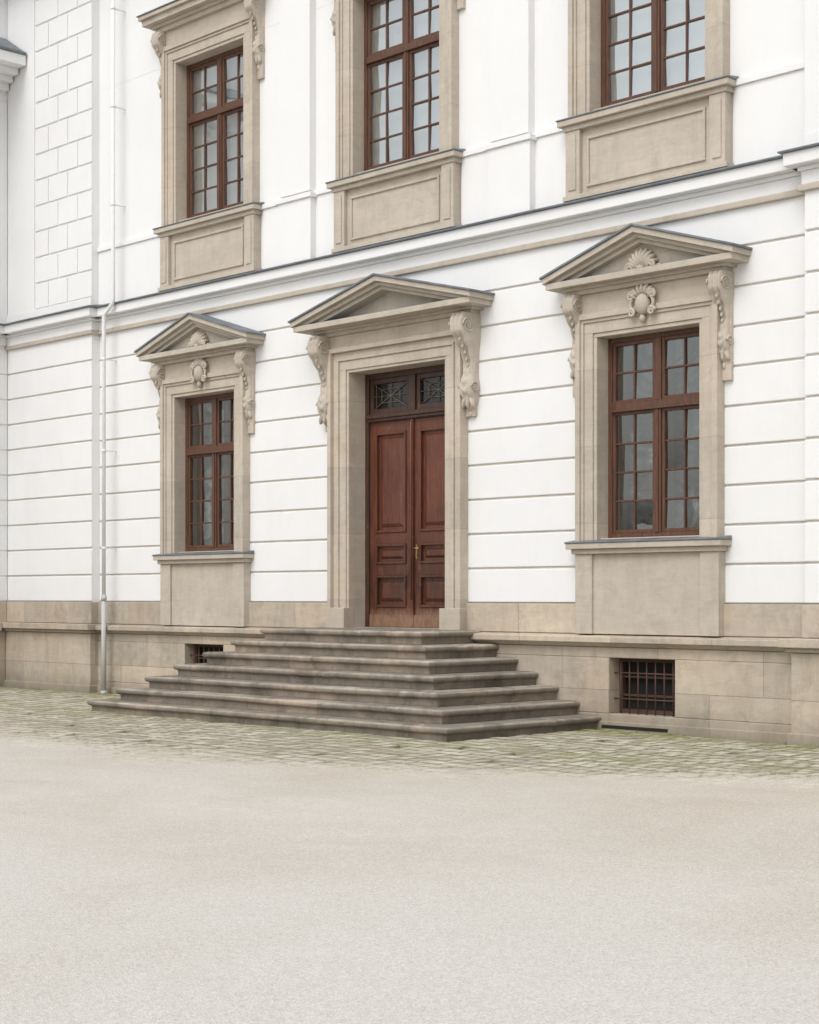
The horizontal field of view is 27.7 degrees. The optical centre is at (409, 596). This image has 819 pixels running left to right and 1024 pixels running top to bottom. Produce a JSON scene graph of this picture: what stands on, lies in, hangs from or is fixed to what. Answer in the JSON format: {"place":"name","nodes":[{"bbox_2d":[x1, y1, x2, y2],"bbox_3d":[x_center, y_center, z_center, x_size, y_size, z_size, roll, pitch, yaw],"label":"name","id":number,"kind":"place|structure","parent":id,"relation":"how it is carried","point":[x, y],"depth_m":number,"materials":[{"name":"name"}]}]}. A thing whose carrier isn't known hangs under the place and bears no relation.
{"place":"outdoors","nodes":[
{"label":"outdoors","id":0,"kind":"place"},
{"bbox_2d":[0,733,818,1023],"bbox_3d":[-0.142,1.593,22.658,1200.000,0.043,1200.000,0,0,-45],"label":"ground","id":1,"kind":"structure","parent":0,"point":[203,894],"depth_m":8.77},
{"bbox_2d":[87,627,600,742],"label":"stone staircase","id":2,"kind":"structure","parent":1,"relation":"on","point":[447,686],"depth_m":20.58,"materials":[{"name":"grey stone"}]},
{"bbox_2d":[0,0,818,746],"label":"palace building","id":3,"kind":"structure","parent":1,"relation":"on","point":[494,322],"depth_m":22.47,"materials":[{"name":"white paint"}]},
{"bbox_2d":[134,313,265,626],"bbox_3d":[-3.072,-1.954,25.736,0.905,4.800,2.830,0,0,-45],"label":"window","id":4,"kind":"structure","parent":3,"relation":"in","point":[207,362],"depth_m":25.76,"materials":[{"name":"beige stone"}]},
{"bbox_2d":[136,0,264,291],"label":"window","id":5,"kind":"structure","parent":3,"relation":"in","point":[210,53],"depth_m":25.67,"materials":[{"name":"beige stone"}]},
{"bbox_2d":[190,644,222,663],"bbox_3d":[-3.024,1.075,25.791,0.240,0.850,1.070,0,0,-45],"label":"basement window","id":6,"kind":"structure","parent":3,"relation":"in","point":[199,648],"depth_m":25.98,"materials":[{"name":"metal"}]},
{"bbox_2d":[288,273,494,629],"bbox_3d":[-0.140,-1.912,22.660,0.975,4.884,3.550,0,0,-45],"label":"door","id":7,"kind":"structure","parent":3,"relation":"in","point":[397,470],"depth_m":22.87,"materials":[{"name":"beige stone"}]},
{"bbox_2d":[325,0,465,253],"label":"window","id":8,"kind":"structure","parent":3,"relation":"in","point":[398,154],"depth_m":22.78,"materials":[{"name":"beige stone"}]},
{"bbox_2d":[614,658,674,716],"bbox_3d":[2.891,1.075,19.771,0.240,0.850,1.070,0,0,-45],"label":"basement window","id":9,"kind":"structure","parent":3,"relation":"in","point":[646,686],"depth_m":19.85,"materials":[{"name":"metal"}]},
{"bbox_2d":[539,223,752,635],"bbox_3d":[2.899,-1.954,19.660,0.905,4.800,2.830,0,0,-45],"label":"window","id":10,"kind":"structure","parent":3,"relation":"in","point":[665,298],"depth_m":19.72,"materials":[{"name":"beige stone"}]},
{"bbox_2d":[555,0,738,202],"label":"window","id":11,"kind":"structure","parent":3,"relation":"in","point":[651,86],"depth_m":19.69,"materials":[{"name":"beige stone"}]},
{"bbox_2d":[0,687,818,790],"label":"cobblestone paving","id":12,"kind":"structure","parent":0,"point":[635,754],"depth_m":17.37,"materials":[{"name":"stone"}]}
]}

